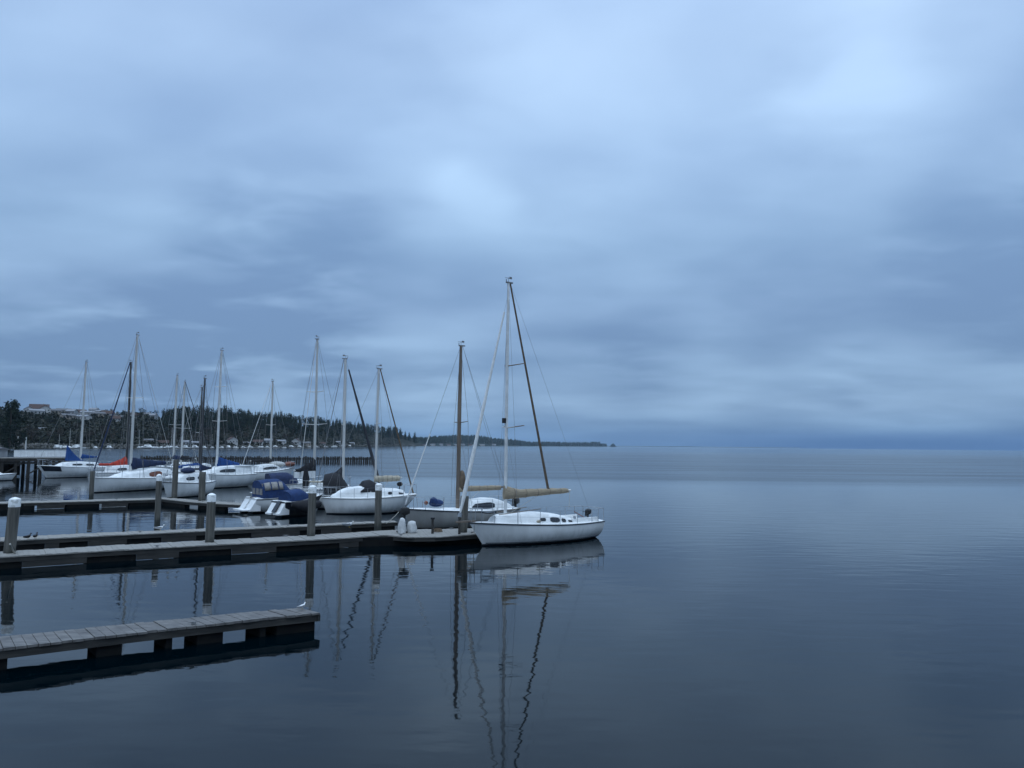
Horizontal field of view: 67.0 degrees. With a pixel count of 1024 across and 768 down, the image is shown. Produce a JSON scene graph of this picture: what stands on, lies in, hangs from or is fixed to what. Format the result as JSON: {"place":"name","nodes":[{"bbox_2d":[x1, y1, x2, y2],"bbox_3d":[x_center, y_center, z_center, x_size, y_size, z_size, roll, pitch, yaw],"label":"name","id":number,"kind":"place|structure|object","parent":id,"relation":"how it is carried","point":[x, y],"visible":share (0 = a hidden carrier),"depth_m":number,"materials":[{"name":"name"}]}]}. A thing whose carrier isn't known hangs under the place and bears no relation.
{"place":"outdoors","nodes":[
{"label":"outdoors","id":0,"kind":"place"},
{"bbox_2d":[0,411,423,448],"bbox_3d":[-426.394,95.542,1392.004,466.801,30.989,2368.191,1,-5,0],"label":"hillside","id":1,"kind":"structure","parent":0,"point":[405,442],"depth_m":646.68,"materials":[{"name":"green plant"}]},
{"bbox_2d":[0,399,28,449],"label":"evergreen tree","id":2,"kind":"object","parent":1,"relation":"on","point":[12,415],"visible":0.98,"depth_m":329.06,"materials":[{"name":"green plant"}]},
{"bbox_2d":[27,432,37,440],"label":"bare tree","id":3,"kind":"object","parent":1,"relation":"on","point":[32,436],"visible":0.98,"depth_m":413.47,"materials":[{"name":"brown plant"}]},
{"bbox_2d":[26,409,44,414],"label":"house","id":4,"kind":"structure","parent":1,"relation":"on","point":[38,411],"depth_m":558.41,"materials":[{"name":"white"}]},
{"bbox_2d":[29,404,49,408],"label":"house","id":5,"kind":"structure","parent":1,"relation":"on","point":[36,406],"depth_m":597.21,"materials":[{"name":"brown"}]},
{"bbox_2d":[40,405,50,413],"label":"house","id":6,"kind":"structure","parent":1,"relation":"on","point":[47,409],"depth_m":581.57,"materials":[{"name":"white"}]},
{"bbox_2d":[51,409,61,413],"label":"house","id":7,"kind":"structure","parent":1,"relation":"on","point":[57,410],"depth_m":592.93,"materials":[{"name":"beige"}]},
{"bbox_2d":[54,428,64,436],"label":"bare tree","id":8,"kind":"object","parent":1,"relation":"on","point":[59,432],"visible":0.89,"depth_m":439.63,"materials":[{"name":"brown plant"}]},
{"bbox_2d":[59,413,76,419],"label":"house","id":9,"kind":"structure","parent":1,"relation":"on","point":[65,414],"depth_m":568.81,"materials":[{"name":"grey"}]},
{"bbox_2d":[66,409,78,414],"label":"house","id":10,"kind":"structure","parent":1,"relation":"on","point":[73,411],"depth_m":596.92,"materials":[{"name":"grey"}]},
{"bbox_2d":[76,414,92,419],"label":"house","id":11,"kind":"structure","parent":1,"relation":"on","point":[86,416],"depth_m":575.43,"materials":[{"name":"metal"}]},
{"bbox_2d":[80,410,95,414],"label":"house","id":12,"kind":"structure","parent":1,"relation":"on","point":[91,411],"depth_m":604.86,"materials":[{"name":"metal"}]},
{"bbox_2d":[92,411,105,416],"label":"house","id":13,"kind":"structure","parent":1,"relation":"on","point":[101,412],"depth_m":601.10,"materials":[{"name":"grey"}]},
{"bbox_2d":[101,410,114,414],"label":"house","id":14,"kind":"structure","parent":1,"relation":"on","point":[108,412],"depth_m":615.83,"materials":[{"name":"white"}]},
{"bbox_2d":[107,415,120,421],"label":"house","id":15,"kind":"structure","parent":1,"relation":"on","point":[117,417],"depth_m":593.59,"materials":[{"name":"white"}]},
{"bbox_2d":[149,413,158,419],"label":"house","id":16,"kind":"structure","parent":1,"relation":"on","point":[154,415],"depth_m":637.78,"materials":[{"name":"metal"}]},
{"bbox_2d":[158,419,167,429],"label":"conifer tree","id":17,"kind":"object","parent":1,"relation":"on","point":[165,422],"visible":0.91,"depth_m":579.65,"materials":[{"name":"green plant"}]},
{"bbox_2d":[166,420,173,430],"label":"conifer tree","id":18,"kind":"object","parent":1,"relation":"on","point":[171,422],"visible":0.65,"depth_m":578.12,"materials":[{"name":"green plant"}]},
{"bbox_2d":[167,408,180,415],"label":"conifer tree","id":19,"kind":"object","parent":1,"relation":"on","point":[172,410],"visible":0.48,"depth_m":655.26,"materials":[{"name":"green plant"}]},
{"bbox_2d":[176,416,181,432],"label":"conifer tree","id":20,"kind":"object","parent":1,"relation":"on","point":[178,426],"visible":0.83,"depth_m":574.09,"materials":[{"name":"green plant"}]},
{"bbox_2d":[184,419,189,432],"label":"conifer tree","id":21,"kind":"object","parent":1,"relation":"on","point":[186,428],"visible":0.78,"depth_m":585.40,"materials":[{"name":"green plant"}]},
{"bbox_2d":[187,411,195,421],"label":"conifer tree","id":22,"kind":"object","parent":1,"relation":"on","point":[193,415],"visible":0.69,"depth_m":650.32,"materials":[{"name":"green plant"}]},
{"bbox_2d":[191,413,199,431],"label":"conifer tree","id":23,"kind":"object","parent":1,"relation":"on","point":[194,424],"visible":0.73,"depth_m":613.37,"materials":[{"name":"green plant"}]},
{"bbox_2d":[0,406,399,445],"bbox_3d":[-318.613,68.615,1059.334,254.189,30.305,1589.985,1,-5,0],"label":"hillside brush","id":24,"kind":"object","parent":1,"relation":"on","point":[65,438],"visible":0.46,"depth_m":548.87,"materials":[{"name":"green plant"}]},
{"bbox_2d":[0,436,414,448],"bbox_3d":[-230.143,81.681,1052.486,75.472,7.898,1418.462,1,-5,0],"label":"shore rocks","id":25,"kind":"object","parent":1,"relation":"on","point":[32,445],"visible":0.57,"depth_m":456.43,"materials":[{"name":"grey stone"}]},
{"bbox_2d":[208,416,216,426],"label":"conifer tree","id":26,"kind":"object","parent":1,"relation":"on","point":[212,420],"visible":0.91,"depth_m":635.09,"materials":[{"name":"green plant"}]},
{"bbox_2d":[210,413,221,428],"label":"conifer tree","id":27,"kind":"object","parent":1,"relation":"on","point":[214,417],"visible":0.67,"depth_m":635.11,"materials":[{"name":"green plant"}]},
{"bbox_2d":[220,419,229,432],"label":"conifer tree","id":28,"kind":"object","parent":1,"relation":"on","point":[225,424],"visible":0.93,"depth_m":631.12,"materials":[{"name":"green plant"}]},
{"bbox_2d":[220,408,229,418],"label":"conifer tree","id":29,"kind":"object","parent":1,"relation":"on","point":[224,413],"visible":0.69,"depth_m":686.74,"materials":[{"name":"green plant"}]},
{"bbox_2d":[226,437,237,445],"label":"house","id":30,"kind":"structure","parent":1,"relation":"on","point":[232,440],"depth_m":553.72,"materials":[{"name":"white"}]},
{"bbox_2d":[232,422,239,433],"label":"conifer tree","id":31,"kind":"object","parent":1,"relation":"on","point":[236,428],"visible":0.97,"depth_m":642.90,"materials":[{"name":"green plant"}]},
{"bbox_2d":[237,413,245,421],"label":"conifer tree","id":32,"kind":"object","parent":1,"relation":"on","point":[240,415],"visible":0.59,"depth_m":709.12,"materials":[{"name":"green plant"}]},
{"bbox_2d":[244,412,252,424],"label":"conifer tree","id":33,"kind":"object","parent":1,"relation":"on","point":[248,416],"visible":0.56,"depth_m":737.97,"materials":[{"name":"green plant"}]},
{"bbox_2d":[253,439,263,445],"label":"house","id":34,"kind":"structure","parent":1,"relation":"on","point":[259,441],"depth_m":610.27,"materials":[{"name":"white"}]},
{"bbox_2d":[261,418,268,432],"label":"conifer tree","id":35,"kind":"object","parent":1,"relation":"on","point":[264,423],"visible":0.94,"depth_m":728.58,"materials":[{"name":"green plant"}]},
{"bbox_2d":[266,423,270,434],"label":"conifer tree","id":36,"kind":"object","parent":1,"relation":"on","point":[268,430],"visible":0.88,"depth_m":708.36,"materials":[{"name":"green plant"}]},
{"bbox_2d":[272,417,276,428],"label":"conifer tree","id":37,"kind":"object","parent":1,"relation":"on","point":[274,426],"visible":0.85,"depth_m":762.20,"materials":[{"name":"green plant"}]},
{"bbox_2d":[284,420,292,427],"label":"conifer tree","id":38,"kind":"object","parent":1,"relation":"on","point":[287,422],"visible":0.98,"depth_m":793.58,"materials":[{"name":"green plant"}]},
{"bbox_2d":[289,425,296,435],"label":"conifer tree","id":39,"kind":"object","parent":1,"relation":"on","point":[292,427],"visible":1,"depth_m":771.64,"materials":[{"name":"green plant"}]},
{"bbox_2d":[292,438,300,445],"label":"house","id":40,"kind":"structure","parent":1,"relation":"on","point":[295,440],"depth_m":700.20,"materials":[{"name":"white"}]},
{"bbox_2d":[301,426,307,436],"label":"conifer tree","id":41,"kind":"object","parent":1,"relation":"on","point":[303,431],"visible":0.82,"depth_m":816.67,"materials":[{"name":"green plant"}]},
{"bbox_2d":[306,423,312,436],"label":"conifer tree","id":42,"kind":"object","parent":1,"relation":"on","point":[308,430],"visible":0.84,"depth_m":836.74,"materials":[{"name":"green plant"}]},
{"bbox_2d":[317,417,323,423],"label":"conifer tree","id":43,"kind":"object","parent":1,"relation":"on","point":[320,420],"visible":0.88,"depth_m":989.72,"materials":[{"name":"green plant"}]},
{"bbox_2d":[318,425,323,435],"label":"conifer tree","id":44,"kind":"object","parent":1,"relation":"on","point":[321,431],"visible":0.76,"depth_m":902.69,"materials":[{"name":"green plant"}]},
{"bbox_2d":[398,428,402,438],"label":"conifer tree","id":45,"kind":"object","parent":1,"relation":"on","point":[400,434],"visible":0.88,"depth_m":1728.92,"materials":[{"name":"green plant"}]},
{"bbox_2d":[412,433,417,442],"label":"conifer tree","id":46,"kind":"object","parent":1,"relation":"on","point":[414,439],"visible":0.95,"depth_m":1897.34,"materials":[{"name":"green plant"}]},
{"bbox_2d":[0,446,1023,767],"bbox_3d":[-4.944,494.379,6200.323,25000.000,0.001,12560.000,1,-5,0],"label":"water","id":47,"kind":"structure","parent":0,"point":[766,608],"depth_m":18.57,"materials":[{"name":"blue liquid"}]},
{"bbox_2d":[0,473,16,480],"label":"boat","id":48,"kind":"object","parent":47,"relation":"on","point":[6,476],"visible":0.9,"depth_m":82.19,"materials":[{"name":"white plastic"}]},
{"bbox_2d":[3,497,20,553],"bbox_3d":[-17.401,6.185,26.694,0.597,4.528,0.594,1,-5,0],"label":"piling","id":49,"kind":"object","parent":47,"relation":"in","point":[12,522],"visible":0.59,"depth_m":26.67,"materials":[{"name":"wood"}]},
{"bbox_2d":[0,457,65,477],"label":"timber pier","id":50,"kind":"structure","parent":47,"relation":"in","point":[10,464],"depth_m":89.41,"materials":[{"name":"brown wood"}]},
{"bbox_2d":[0,447,9,456],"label":"pier hut","id":51,"kind":"object","parent":50,"relation":"on","point":[3,451],"visible":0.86,"depth_m":89.86,"materials":[{"name":"grey"}]},
{"bbox_2d":[14,450,65,456],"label":"windbreak","id":52,"kind":"object","parent":50,"relation":"on","point":[38,453],"visible":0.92,"depth_m":90.65,"materials":[{"name":"grey"}]},
{"bbox_2d":[37,360,111,477],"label":"sailboat","id":53,"kind":"object","parent":47,"relation":"on","point":[76,467],"visible":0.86,"depth_m":91.07,"materials":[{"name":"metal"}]},
{"bbox_2d":[0,498,154,509],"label":"floating dock","id":54,"kind":"object","parent":47,"relation":"on","point":[55,504],"visible":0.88,"depth_m":49.89,"materials":[{"name":"grey wood"}]},
{"bbox_2d":[89,471,94,499],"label":"piling","id":55,"kind":"object","parent":47,"relation":"in","point":[91,485],"visible":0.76,"depth_m":54.99,"materials":[{"name":"wood"}]},
{"bbox_2d":[92,360,165,476],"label":"sailboat","id":56,"kind":"object","parent":47,"relation":"on","point":[112,467],"visible":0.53,"depth_m":82.34,"materials":[{"name":"metal"}]},
{"bbox_2d":[87,332,182,492],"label":"sailboat","id":57,"kind":"object","parent":47,"relation":"on","point":[134,478],"visible":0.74,"depth_m":68.14,"materials":[{"name":"white plastic"}]},
{"bbox_2d":[136,445,151,448],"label":"moored boat","id":58,"kind":"object","parent":47,"relation":"on","point":[145,447],"visible":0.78,"depth_m":444.74,"materials":[{"name":"white plastic"}]},
{"bbox_2d":[154,474,161,529],"bbox_3d":[-17.409,6.884,37.934,0.304,4.906,0.281,1,-5,0],"label":"piling","id":59,"kind":"object","parent":47,"relation":"in","point":[157,517],"visible":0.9,"depth_m":37.93,"materials":[{"name":"wood"}]},
{"bbox_2d":[0,608,319,669],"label":"floating dock","id":60,"kind":"object","parent":47,"relation":"on","point":[102,641],"visible":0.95,"depth_m":16.16,"materials":[{"name":"grey wood"}]},
{"bbox_2d":[171,460,178,497],"bbox_3d":[-23.409,7.896,53.573,0.392,5.234,0.384,1,-5,0],"label":"piling","id":61,"kind":"object","parent":47,"relation":"in","point":[175,478],"visible":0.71,"depth_m":53.54,"materials":[{"name":"wood"}]},
{"bbox_2d":[150,373,202,467],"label":"sailboat","id":62,"kind":"object","parent":47,"relation":"on","point":[175,423],"visible":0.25,"depth_m":103.92,"materials":[{"name":"metal"}]},
{"bbox_2d":[162,375,215,497],"bbox_3d":[-25.796,4.159,61.824,2.489,10.097,6.584,0,-5,11],"label":"sailboat","id":63,"kind":"object","parent":47,"relation":"on","point":[188,481],"visible":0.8,"depth_m":60.94,"materials":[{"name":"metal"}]},
{"bbox_2d":[166,380,214,470],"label":"sailboat","id":64,"kind":"object","parent":47,"relation":"on","point":[182,457],"visible":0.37,"depth_m":99.97,"materials":[{"name":"metal"}]},
{"bbox_2d":[164,385,223,473],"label":"sailboat","id":65,"kind":"object","parent":47,"relation":"on","point":[193,465],"visible":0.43,"depth_m":88.44,"materials":[{"name":"metal"}]},
{"bbox_2d":[0,520,397,551],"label":"floating dock","id":66,"kind":"object","parent":47,"relation":"on","point":[80,540],"visible":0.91,"depth_m":33.39,"materials":[{"name":"grey wood"}]},
{"bbox_2d":[198,472,205,506],"bbox_3d":[-20.598,8.108,51.299,0.455,4.509,0.434,1,-5,0],"label":"piling","id":67,"kind":"object","parent":47,"relation":"in","point":[202,483],"visible":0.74,"depth_m":51.25,"materials":[{"name":"wood"}]},
{"bbox_2d":[161,497,247,511],"bbox_3d":[-20.257,8.019,50.686,11.582,0.797,1.718,-2,-5,30],"label":"floating dock","id":68,"kind":"object","parent":47,"relation":"on","point":[184,503],"visible":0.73,"depth_m":50.35,"materials":[{"name":"grey wood"}]},
{"bbox_2d":[205,493,215,542],"bbox_3d":[-11.783,6.515,30.064,0.558,4.515,0.558,1,-5,0],"label":"piling","id":69,"kind":"object","parent":47,"relation":"in","point":[210,518],"visible":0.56,"depth_m":30.04,"materials":[{"name":"wood"}]},
{"bbox_2d":[188,348,257,487],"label":"sailboat","id":70,"kind":"object","parent":47,"relation":"on","point":[229,474],"visible":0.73,"depth_m":73.79,"materials":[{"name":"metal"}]},
{"bbox_2d":[0,528,480,568],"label":"floating dock","id":71,"kind":"object","parent":47,"relation":"on","point":[61,556],"visible":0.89,"depth_m":29.75,"materials":[{"name":"grey wood"}]},
{"bbox_2d":[394,507,409,532],"bbox_3d":[-4.869,6.016,34.070,0.716,1.169,0.500,2,-5,-20],"label":"stowed outboard","id":72,"kind":"object","parent":71,"relation":"on","point":[404,511],"visible":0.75,"depth_m":34.07,"materials":[{"name":"black"}]},
{"bbox_2d":[398,518,405,533],"bbox_3d":[-4.790,6.166,33.685,0.358,0.660,0.362,-3,-6,40],"label":"tarp bundle","id":73,"kind":"object","parent":71,"relation":"on","point":[401,527],"visible":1,"depth_m":33.54,"materials":[{"name":"white fabric"}]},
{"bbox_2d":[406,521,416,532],"bbox_3d":[-4.400,6.275,34.002,0.427,0.500,0.418,2,-5,-21],"label":"tarp bundle","id":74,"kind":"object","parent":71,"relation":"on","point":[411,527],"visible":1,"depth_m":33.85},
{"bbox_2d":[431,517,434,533],"bbox_3d":[-3.457,6.166,33.673,0.170,0.685,0.150,1,-5,0],"label":"dock post","id":75,"kind":"object","parent":71,"relation":"on","point":[432,525],"visible":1,"depth_m":33.62,"materials":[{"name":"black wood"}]},
{"bbox_2d":[434,528,441,531],"bbox_3d":[-3.341,6.506,34.441,0.515,0.125,0.502,1,-5,0],"label":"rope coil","id":76,"kind":"object","parent":71,"relation":"on","point":[437,529],"visible":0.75,"depth_m":34.25,"materials":[{"name":"brown fabric"}]},
{"bbox_2d":[458,517,460,533],"bbox_3d":[-2.283,6.056,33.595,0.170,0.915,0.150,1,-5,0],"label":"dock post","id":77,"kind":"object","parent":71,"relation":"on","point":[459,526],"visible":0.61,"depth_m":33.54,"materials":[{"name":"black wood"}]},
{"bbox_2d":[140,456,371,462],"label":"pile breakwater","id":78,"kind":"object","parent":47,"relation":"in","point":[331,459],"visible":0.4,"depth_m":161.81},
{"bbox_2d":[242,379,294,480],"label":"sailboat","id":79,"kind":"object","parent":47,"relation":"on","point":[262,470],"visible":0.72,"depth_m":86.33,"materials":[{"name":"metal"}]},
{"bbox_2d":[233,479,308,512],"bbox_3d":[-14.646,7.126,48.615,5.060,2.322,2.451,4,-6,-40],"label":"motorboat","id":80,"kind":"object","parent":47,"relation":"on","point":[265,492],"visible":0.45,"depth_m":47.59,"materials":[{"name":"blue fabric"}]},
{"bbox_2d":[250,472,320,492],"bbox_3d":[-18.555,8.425,64.418,5.960,2.145,2.364,3,-5,-32],"label":"motorboat","id":81,"kind":"object","parent":47,"relation":"on","point":[286,478],"visible":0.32,"depth_m":63.43,"materials":[{"name":"blue fabric"}]},
{"bbox_2d":[265,489,322,516],"bbox_3d":[-12.457,7.172,45.922,2.402,1.850,3.654,-3,-6,38],"label":"motorboat","id":82,"kind":"object","parent":47,"relation":"on","point":[291,503],"visible":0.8,"depth_m":45.17,"materials":[{"name":"blue fabric"}]},
{"bbox_2d":[307,485,316,535],"bbox_3d":[-8.445,6.622,32.414,0.559,4.739,0.560,1,-5,0],"label":"piling","id":83,"kind":"object","parent":47,"relation":"in","point":[312,492],"visible":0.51,"depth_m":32.40,"materials":[{"name":"wood"}]},
{"bbox_2d":[290,335,350,492],"bbox_3d":[-14.005,2.731,57.953,2.664,12.570,5.958,-2,-5,31],"label":"sailboat","id":84,"kind":"object","parent":47,"relation":"on","point":[305,473],"visible":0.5,"depth_m":56.71,"materials":[{"name":"metal"}]},
{"bbox_2d":[309,355,379,508],"bbox_3d":[-11.031,3.289,51.883,4.870,10.560,2.463,1,-5,-7],"label":"sailboat","id":85,"kind":"object","parent":47,"relation":"on","point":[336,482],"visible":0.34,"depth_m":51.65,"materials":[{"name":"metal"}]},
{"bbox_2d":[321,365,416,513],"bbox_3d":[-8.930,3.532,48.608,6.005,9.601,2.680,3,-5,-25],"label":"sailboat","id":86,"kind":"object","parent":47,"relation":"on","point":[360,499],"visible":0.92,"depth_m":47.70,"materials":[{"name":"metal"}]},
{"bbox_2d":[374,483,381,530],"bbox_3d":[-6.290,6.978,36.160,0.352,4.661,0.340,1,-5,0],"label":"piling","id":87,"kind":"object","parent":47,"relation":"in","point":[378,506],"visible":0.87,"depth_m":36.13,"materials":[{"name":"grey wood"}]},
{"bbox_2d":[402,341,519,528],"bbox_3d":[-2.674,2.738,41.053,6.710,10.118,2.681,3,-5,-29],"label":"sailboat","id":88,"kind":"object","parent":47,"relation":"on","point":[446,518],"visible":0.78,"depth_m":40.45,"materials":[{"name":"metal"}]},
{"bbox_2d":[460,496,468,532],"bbox_3d":[-2.202,7.087,34.229,0.510,4.221,0.389,1,-5,0],"label":"piling","id":89,"kind":"object","parent":47,"relation":"in","point":[464,512],"visible":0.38,"depth_m":34.18,"materials":[{"name":"grey wood"}]},
{"bbox_2d":[455,277,604,545],"bbox_3d":[0.907,1.298,35.047,7.986,12.114,2.464,4,-6,-37],"label":"sailboat","id":90,"kind":"object","parent":47,"relation":"on","point":[521,527],"visible":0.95,"depth_m":33.99,"materials":[{"name":"metal"}]},
{"bbox_2d":[0,0,1023,449],"label":"sky","id":91,"kind":"structure","parent":0,"point":[712,223],"materials":[{"name":"blue"}]},
{"bbox_2d":[420,440,606,446],"bbox_3d":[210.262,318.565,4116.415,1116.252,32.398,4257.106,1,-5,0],"label":"distant point","id":92,"kind":"structure","parent":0,"point":[466,444],"depth_m":3069.86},
{"bbox_2d":[407,434,606,445],"bbox_3d":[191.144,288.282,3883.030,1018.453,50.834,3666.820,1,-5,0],"label":"distant wood","id":93,"kind":"object","parent":92,"relation":"on","point":[448,438],"visible":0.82,"depth_m":3384.17,"materials":[{"name":"green plant"}]},
{"bbox_2d":[621,446,786,447],"bbox_3d":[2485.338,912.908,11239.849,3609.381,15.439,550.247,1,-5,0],"label":"distant coast","id":94,"kind":"structure","parent":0,"point":[694,446],"depth_m":11026.20}
]}

